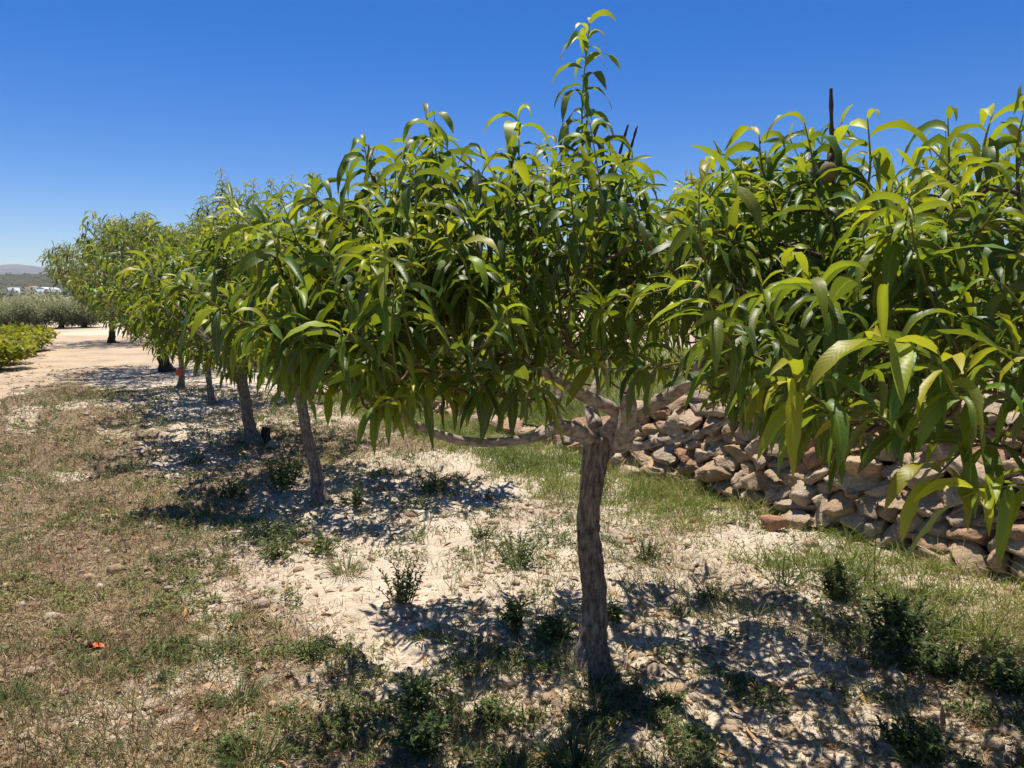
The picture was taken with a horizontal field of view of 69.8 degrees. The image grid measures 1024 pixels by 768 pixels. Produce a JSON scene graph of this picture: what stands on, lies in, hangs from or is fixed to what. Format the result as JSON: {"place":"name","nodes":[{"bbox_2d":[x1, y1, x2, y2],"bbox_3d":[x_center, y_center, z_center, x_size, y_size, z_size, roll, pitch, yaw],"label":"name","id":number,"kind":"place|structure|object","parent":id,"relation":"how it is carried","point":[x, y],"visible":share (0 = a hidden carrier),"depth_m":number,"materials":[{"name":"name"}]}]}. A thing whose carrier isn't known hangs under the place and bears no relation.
{"place":"outdoors","nodes":[
{"label":"outdoors","id":0,"kind":"place"},
{"bbox_2d":[0,335,221,403],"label":"dirt track","id":1,"kind":"structure","parent":0,"point":[66,354],"depth_m":18.79,"materials":[{"name":"soil"}]},
{"bbox_2d":[0,264,649,274],"bbox_3d":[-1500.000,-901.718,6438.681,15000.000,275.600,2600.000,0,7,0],"label":"mountains","id":2,"kind":"structure","parent":0,"point":[15,268],"depth_m":5999.48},
{"bbox_2d":[0,274,993,303],"bbox_3d":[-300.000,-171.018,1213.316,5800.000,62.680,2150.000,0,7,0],"label":"hills","id":3,"kind":"structure","parent":0,"point":[21,279],"depth_m":1392.39,"materials":[{"name":"green plant"}]},
{"bbox_2d":[6,287,19,292],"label":"house","id":4,"kind":"structure","parent":3,"relation":"on","point":[8,289],"depth_m":853.47,"materials":[{"name":"grey"}]},
{"bbox_2d":[23,286,38,291],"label":"house","id":5,"kind":"structure","parent":3,"relation":"on","point":[27,288],"depth_m":872.99,"materials":[{"name":"ceramic"}]},
{"bbox_2d":[0,272,74,296],"bbox_3d":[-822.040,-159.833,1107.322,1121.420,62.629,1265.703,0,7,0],"label":"distant scrub","id":6,"kind":"object","parent":3,"relation":"on","point":[64,291],"visible":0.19,"depth_m":551.16,"materials":[{"name":"green plant"}]},
{"bbox_2d":[35,287,60,292],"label":"barn","id":7,"kind":"structure","parent":3,"relation":"on","point":[41,289],"depth_m":754.18,"materials":[{"name":"grey"}]},
{"bbox_2d":[0,304,1023,767],"bbox_3d":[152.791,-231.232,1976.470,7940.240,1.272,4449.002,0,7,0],"label":"ground","id":8,"kind":"structure","parent":0,"point":[370,580],"depth_m":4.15,"materials":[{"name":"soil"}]},
{"bbox_2d":[0,328,36,353],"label":"grapevine","id":9,"kind":"object","parent":8,"relation":"on","point":[19,334],"visible":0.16,"depth_m":17.63,"materials":[{"name":"green plant"}]},
{"bbox_2d":[0,333,38,369],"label":"grapevine","id":10,"kind":"object","parent":8,"relation":"on","point":[12,350],"visible":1,"depth_m":16.07,"materials":[{"name":"green plant"}]},
{"bbox_2d":[0,297,45,325],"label":"olive tree","id":11,"kind":"object","parent":8,"relation":"on","point":[26,309],"visible":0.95,"depth_m":35.84,"materials":[{"name":"green plant"}]},
{"bbox_2d":[0,324,48,351],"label":"grapevine","id":12,"kind":"object","parent":8,"relation":"on","point":[3,329],"visible":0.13,"depth_m":19.82,"materials":[{"name":"green plant"}]},
{"bbox_2d":[0,657,49,702],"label":"grass tuft","id":13,"kind":"object","parent":8,"relation":"on","point":[25,688],"visible":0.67,"depth_m":2.96,"materials":[{"name":"green plant"}]},
{"bbox_2d":[0,321,60,349],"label":"grapevine","id":14,"kind":"object","parent":8,"relation":"on","point":[48,334],"visible":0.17,"depth_m":21.80,"materials":[{"name":"green plant"}]},
{"bbox_2d":[16,297,58,327],"bbox_3d":[-24.352,-3.577,37.510,2.554,1.758,2.382,4,8,30],"label":"olive tree","id":15,"kind":"object","parent":8,"relation":"on","point":[43,320],"visible":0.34,"depth_m":37.37,"materials":[{"name":"green plant"}]},
{"bbox_2d":[0,289,79,308],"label":"olive grove","id":16,"kind":"object","parent":8,"relation":"on","point":[52,297],"visible":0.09,"depth_m":70.29,"materials":[{"name":"green plant"}]},
{"bbox_2d":[42,299,82,327],"bbox_3d":[-23.592,-3.632,38.402,2.560,1.663,2.407,3,7,23],"label":"olive tree","id":17,"kind":"object","parent":8,"relation":"on","point":[63,314],"visible":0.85,"depth_m":37.92,"materials":[{"name":"green plant"}]},
{"bbox_2d":[66,298,104,326],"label":"olive tree","id":18,"kind":"object","parent":8,"relation":"on","point":[88,318],"visible":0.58,"depth_m":38.82,"materials":[{"name":"green plant"}]},
{"bbox_2d":[41,236,147,342],"bbox_3d":[-13.746,-3.310,25.685,4.981,4.031,5.681,-6,9,-43],"label":"peach tree","id":19,"kind":"object","parent":8,"relation":"on","point":[111,338],"visible":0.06,"depth_m":24.51,"materials":[{"name":"green plant"}]},
{"bbox_2d":[87,641,103,647],"bbox_3d":[-1.924,1.205,3.392,0.068,0.020,0.071,-5,8,-36],"label":"orange scrap","id":20,"kind":"object","parent":8,"relation":"on","point":[95,644],"visible":0.95,"depth_m":3.39,"materials":[{"name":"orange"}]},
{"bbox_2d":[104,451,143,470],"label":"grass tuft","id":21,"kind":"object","parent":8,"relation":"on","point":[123,465],"visible":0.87,"depth_m":6.83,"materials":[{"name":"green plant"}]},
{"bbox_2d":[36,206,263,371],"bbox_3d":[-7.421,-1.995,15.979,4.809,3.632,5.060,-4,8,-28],"label":"peach tree","id":22,"kind":"object","parent":8,"relation":"on","point":[167,366],"visible":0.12,"depth_m":14.83,"materials":[{"name":"green plant"}]},
{"bbox_2d":[154,705,169,712],"bbox_3d":[-1.373,1.275,2.873,0.060,0.023,0.028,0,7,0],"label":"loose stone","id":23,"kind":"object","parent":8,"relation":"on","point":[156,709],"visible":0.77,"depth_m":2.87,"materials":[{"name":"beige stone"}]},
{"bbox_2d":[74,177,294,405],"bbox_3d":[-4.391,-1.282,10.694,3.525,3.429,3.520,0,7,0],"label":"peach tree","id":24,"kind":"object","parent":8,"relation":"on","point":[211,400],"visible":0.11,"depth_m":9.84,"materials":[{"name":"green plant"}]},
{"bbox_2d":[173,451,208,465],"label":"weed","id":25,"kind":"object","parent":8,"relation":"on","point":[196,457],"visible":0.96,"depth_m":7.15,"materials":[{"name":"green plant"}]},
{"bbox_2d":[60,167,322,388],"bbox_3d":[-5.529,-1.656,12.451,3.569,3.752,4.153,-4,8,-32],"label":"peach tree","id":26,"kind":"object","parent":8,"relation":"on","point":[180,372],"visible":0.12,"depth_m":12.10,"materials":[{"name":"green plant"}]},
{"bbox_2d":[78,180,328,446],"bbox_3d":[-2.970,-0.732,8.013,2.989,2.924,3.490,-4,8,-29],"label":"peach tree","id":27,"kind":"object","parent":8,"relation":"on","point":[251,433],"visible":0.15,"depth_m":7.51,"materials":[{"name":"green plant"}]},
{"bbox_2d":[190,688,229,711],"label":"weed","id":28,"kind":"object","parent":8,"relation":"on","point":[207,697],"visible":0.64,"depth_m":2.91,"materials":[{"name":"green plant"}]},
{"bbox_2d":[196,730,251,765],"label":"weed","id":29,"kind":"object","parent":8,"relation":"on","point":[236,739],"visible":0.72,"depth_m":2.59,"materials":[{"name":"green plant"}]},
{"bbox_2d":[206,476,253,498],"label":"weed","id":30,"kind":"object","parent":8,"relation":"on","point":[229,492],"visible":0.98,"depth_m":6.03,"materials":[{"name":"green plant"}]},
{"bbox_2d":[193,666,277,720],"bbox_3d":[-1.101,1.226,2.934,0.407,0.159,0.357,0,7,0],"label":"grass tuft","id":31,"kind":"object","parent":8,"relation":"on","point":[240,692],"visible":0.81,"depth_m":2.96,"materials":[{"name":"green plant"}]},
{"bbox_2d":[199,712,303,767],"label":"grass tuft","id":32,"kind":"object","parent":8,"relation":"on","point":[241,752],"visible":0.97,"depth_m":2.56,"materials":[{"name":"green plant"}]},
{"bbox_2d":[260,427,270,443],"bbox_3d":[-2.765,0.584,8.245,0.120,0.206,0.117,0,7,0],"label":"tree stump","id":33,"kind":"object","parent":8,"relation":"on","point":[265,432],"visible":0.75,"depth_m":8.20,"materials":[{"name":"wood"}]},
{"bbox_2d":[236,514,305,547],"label":"weed","id":34,"kind":"object","parent":8,"relation":"on","point":[288,534],"visible":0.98,"depth_m":4.80,"materials":[{"name":"green plant"}]},
{"bbox_2d":[268,440,280,447],"bbox_3d":[-2.544,0.644,7.853,0.137,0.079,0.110,0,7,0],"label":"loose stone","id":35,"kind":"object","parent":8,"relation":"on","point":[274,443],"visible":0.92,"depth_m":7.82,"materials":[{"name":"grey stone"}]},
{"bbox_2d":[252,537,300,562],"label":"weed","id":36,"kind":"object","parent":8,"relation":"on","point":[273,550],"visible":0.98,"depth_m":4.52,"materials":[{"name":"green plant"}]},
{"bbox_2d":[256,455,302,492],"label":"weed","id":37,"kind":"object","parent":8,"relation":"on","point":[281,479],"visible":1,"depth_m":6.09,"materials":[{"name":"green plant"}]},
{"bbox_2d":[287,630,334,660],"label":"weed","id":38,"kind":"object","parent":8,"relation":"on","point":[312,647],"visible":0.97,"depth_m":3.29,"materials":[{"name":"green plant"}]},
{"bbox_2d":[120,174,509,507],"bbox_3d":[-1.729,-0.445,6.287,2.982,2.797,2.515,4,8,33],"label":"peach tree","id":39,"kind":"object","parent":8,"relation":"on","point":[318,489],"visible":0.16,"depth_m":5.72,"materials":[{"name":"green plant"}]},
{"bbox_2d":[299,530,340,555],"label":"weed","id":40,"kind":"object","parent":8,"relation":"on","point":[326,546],"visible":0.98,"depth_m":4.64,"materials":[{"name":"green plant"}]},
{"bbox_2d":[317,544,369,576],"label":"grass tuft","id":41,"kind":"object","parent":8,"relation":"on","point":[335,570],"visible":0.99,"depth_m":4.32,"materials":[{"name":"green plant"}]},
{"bbox_2d":[335,480,369,508],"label":"weed","id":42,"kind":"object","parent":8,"relation":"on","point":[356,498],"visible":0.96,"depth_m":5.72,"materials":[{"name":"green plant"}]},
{"bbox_2d":[376,557,426,605],"bbox_3d":[-0.587,1.040,3.838,0.235,0.262,0.227,-5,8,-37],"label":"weed","id":43,"kind":"object","parent":8,"relation":"on","point":[402,591],"visible":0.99,"depth_m":3.84,"materials":[{"name":"green plant"}]},
{"bbox_2d":[383,666,442,711],"bbox_3d":[-0.386,1.215,2.911,0.246,0.157,0.262,0,7,0],"label":"weed","id":44,"kind":"object","parent":8,"relation":"on","point":[410,699],"visible":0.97,"depth_m":2.89,"materials":[{"name":"green plant"}]},
{"bbox_2d":[387,704,449,760],"bbox_3d":[-0.330,1.235,2.618,0.218,0.153,0.300,0,7,0],"label":"weed","id":45,"kind":"object","parent":8,"relation":"on","point":[430,730],"visible":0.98,"depth_m":2.57,"materials":[{"name":"green plant"}]},
{"bbox_2d":[409,472,454,493],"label":"weed","id":46,"kind":"object","parent":8,"relation":"on","point":[427,485],"visible":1,"depth_m":6.10,"materials":[{"name":"green plant"}]},
{"bbox_2d":[466,521,497,537],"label":"weed","id":47,"kind":"object","parent":8,"relation":"on","point":[480,532],"visible":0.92,"depth_m":5.03,"materials":[{"name":"green plant"}]},
{"bbox_2d":[474,695,515,726],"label":"weed","id":48,"kind":"object","parent":8,"relation":"on","point":[484,710],"visible":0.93,"depth_m":2.83,"materials":[{"name":"green plant"}]},
{"bbox_2d":[493,597,529,635],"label":"weed","id":49,"kind":"object","parent":8,"relation":"on","point":[512,619],"visible":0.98,"depth_m":3.51,"materials":[{"name":"green plant"}]},
{"bbox_2d":[0,372,1023,767],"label":"dry grass","id":50,"kind":"structure","parent":8,"relation":"on","point":[202,716],"depth_m":3.58,"materials":[{"name":"plant"}]},
{"bbox_2d":[0,371,1023,767],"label":"sparse grass","id":51,"kind":"structure","parent":8,"relation":"on","point":[202,671],"depth_m":3.48,"materials":[{"name":"green plant"}]},
{"bbox_2d":[0,372,1023,767],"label":"ground cover","id":52,"kind":"object","parent":8,"relation":"on","point":[618,702],"visible":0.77,"depth_m":3.35,"materials":[{"name":"green plant"}]},
{"bbox_2d":[489,527,545,567],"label":"weed","id":53,"kind":"object","parent":8,"relation":"on","point":[525,557],"visible":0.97,"depth_m":4.48,"materials":[{"name":"green plant"}]},
{"bbox_2d":[65,375,1023,767],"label":"leaf litter","id":54,"kind":"object","parent":8,"relation":"on","point":[943,723],"visible":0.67,"depth_m":3.31,"materials":[{"name":"brown plant"}]},
{"bbox_2d":[529,611,580,644],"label":"weed","id":55,"kind":"object","parent":8,"relation":"on","point":[553,633],"visible":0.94,"depth_m":3.41,"materials":[{"name":"green plant"}]},
{"bbox_2d":[114,9,1023,687],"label":"peach tree","id":56,"kind":"object","parent":8,"relation":"on","point":[354,317],"visible":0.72,"depth_m":2.03,"materials":[{"name":"green plant"}]},
{"bbox_2d":[506,706,638,767],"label":"grass tuft","id":57,"kind":"object","parent":8,"relation":"on","point":[572,754],"visible":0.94,"depth_m":2.53,"materials":[{"name":"green plant"}]},
{"bbox_2d":[555,658,632,699],"bbox_3d":[0.353,1.196,3.032,0.338,0.125,0.332,-2,7,-20],"label":"grass tuft","id":58,"kind":"object","parent":8,"relation":"on","point":[602,680],"visible":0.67,"depth_m":3.01,"materials":[{"name":"green plant"}]},
{"bbox_2d":[607,601,625,627],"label":"weed","id":59,"kind":"object","parent":8,"relation":"on","point":[617,618],"visible":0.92,"depth_m":3.62,"materials":[{"name":"green plant"}]},
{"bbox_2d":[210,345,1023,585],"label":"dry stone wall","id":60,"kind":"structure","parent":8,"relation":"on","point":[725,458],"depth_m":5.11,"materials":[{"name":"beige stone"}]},
{"bbox_2d":[619,465,640,478],"bbox_3d":[1.068,0.798,6.602,0.222,0.139,0.210,0,7,0],"label":"loose stone","id":61,"kind":"object","parent":8,"relation":"on","point":[628,467],"visible":0.51,"depth_m":6.56,"materials":[{"name":"beige stone"}]},
{"bbox_2d":[629,535,668,560],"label":"weed","id":62,"kind":"object","parent":8,"relation":"on","point":[649,547],"visible":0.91,"depth_m":4.61,"materials":[{"name":"green plant"}]},
{"bbox_2d":[313,389,1023,692],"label":"grass","id":63,"kind":"structure","parent":8,"relation":"on","point":[654,490],"depth_m":4.96,"materials":[{"name":"green plant"}]},
{"bbox_2d":[652,685,690,709],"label":"weed","id":64,"kind":"object","parent":8,"relation":"on","point":[671,698],"visible":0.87,"depth_m":2.90,"materials":[{"name":"green plant"}]},
{"bbox_2d":[692,582,723,606],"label":"weed","id":65,"kind":"object","parent":8,"relation":"on","point":[710,593],"visible":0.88,"depth_m":3.99,"materials":[{"name":"green plant"}]},
{"bbox_2d":[758,514,788,531],"bbox_3d":[1.833,0.985,5.184,0.124,0.106,0.204,-6,9,-42],"label":"loose stone","id":66,"kind":"object","parent":8,"relation":"on","point":[772,523],"visible":0.96,"depth_m":5.14,"materials":[{"name":"brown stone"}]},
{"bbox_2d":[546,85,1023,566],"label":"peach tree","id":67,"kind":"object","parent":8,"relation":"on","point":[933,312],"visible":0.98,"depth_m":1.43,"materials":[{"name":"green plant"}]},
{"bbox_2d":[753,554,817,585],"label":"weed","id":68,"kind":"object","parent":8,"relation":"on","point":[792,571],"visible":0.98,"depth_m":4.13,"materials":[{"name":"green plant"}]},
{"bbox_2d":[781,509,810,528],"bbox_3d":[2.019,0.977,5.258,0.255,0.152,0.157,6,9,43],"label":"loose stone","id":69,"kind":"object","parent":8,"relation":"on","point":[798,515],"visible":0.67,"depth_m":5.20,"materials":[{"name":"beige stone"}]},
{"bbox_2d":[792,531,839,555],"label":"grass tuft","id":70,"kind":"object","parent":8,"relation":"on","point":[814,542],"visible":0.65,"depth_m":4.64,"materials":[{"name":"green plant"}]},
{"bbox_2d":[809,557,876,602],"bbox_3d":[1.785,1.052,3.963,0.320,0.238,0.362,5,9,39],"label":"weed","id":71,"kind":"object","parent":8,"relation":"on","point":[839,583],"visible":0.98,"depth_m":3.95,"materials":[{"name":"green plant"}]},
{"bbox_2d":[874,501,878,591],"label":"seed stalk","id":72,"kind":"object","parent":8,"relation":"on","point":[877,508],"visible":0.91,"depth_m":3.94,"materials":[{"name":"brown plant"}]},
{"bbox_2d":[832,584,965,652],"bbox_3d":[1.779,1.100,3.441,0.560,0.252,0.588,0,7,0],"label":"weed","id":73,"kind":"object","parent":8,"relation":"on","point":[894,614],"visible":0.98,"depth_m":3.39,"materials":[{"name":"green plant"}]},
{"bbox_2d":[901,581,922,594],"bbox_3d":[2.205,1.136,4.056,0.175,0.077,0.105,-5,8,-35],"label":"loose stone","id":74,"kind":"object","parent":8,"relation":"on","point":[905,583],"visible":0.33,"depth_m":4.03,"materials":[{"name":"beige stone"}]},
{"bbox_2d":[871,708,964,767],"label":"weed","id":75,"kind":"object","parent":8,"relation":"on","point":[920,746],"visible":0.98,"depth_m":2.58,"materials":[{"name":"green plant"}]},
{"bbox_2d":[904,632,1004,680],"bbox_3d":[1.890,1.189,3.178,0.348,0.159,0.313,-2,7,-17],"label":"weed","id":76,"kind":"object","parent":8,"relation":"on","point":[950,661],"visible":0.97,"depth_m":3.16,"materials":[{"name":"green plant"}]},
{"bbox_2d":[979,647,1023,694],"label":"weed","id":77,"kind":"object","parent":8,"relation":"on","point":[998,673],"visible":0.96,"depth_m":3.02,"materials":[{"name":"green plant"}]},
{"bbox_2d":[0,0,1023,271],"label":"sky","id":78,"kind":"structure","parent":0,"point":[110,108],"materials":[{"name":"blue"}]},
{"bbox_2d":[441,323,1019,425],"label":"terrace","id":79,"kind":"structure","parent":0,"point":[692,338],"depth_m":17.95,"materials":[{"name":"soil"}]},
{"bbox_2d":[328,339,1018,426],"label":"terrace grass","id":80,"kind":"structure","parent":79,"relation":"on","point":[574,410],"depth_m":9.42,"materials":[{"name":"green plant"}]}
]}

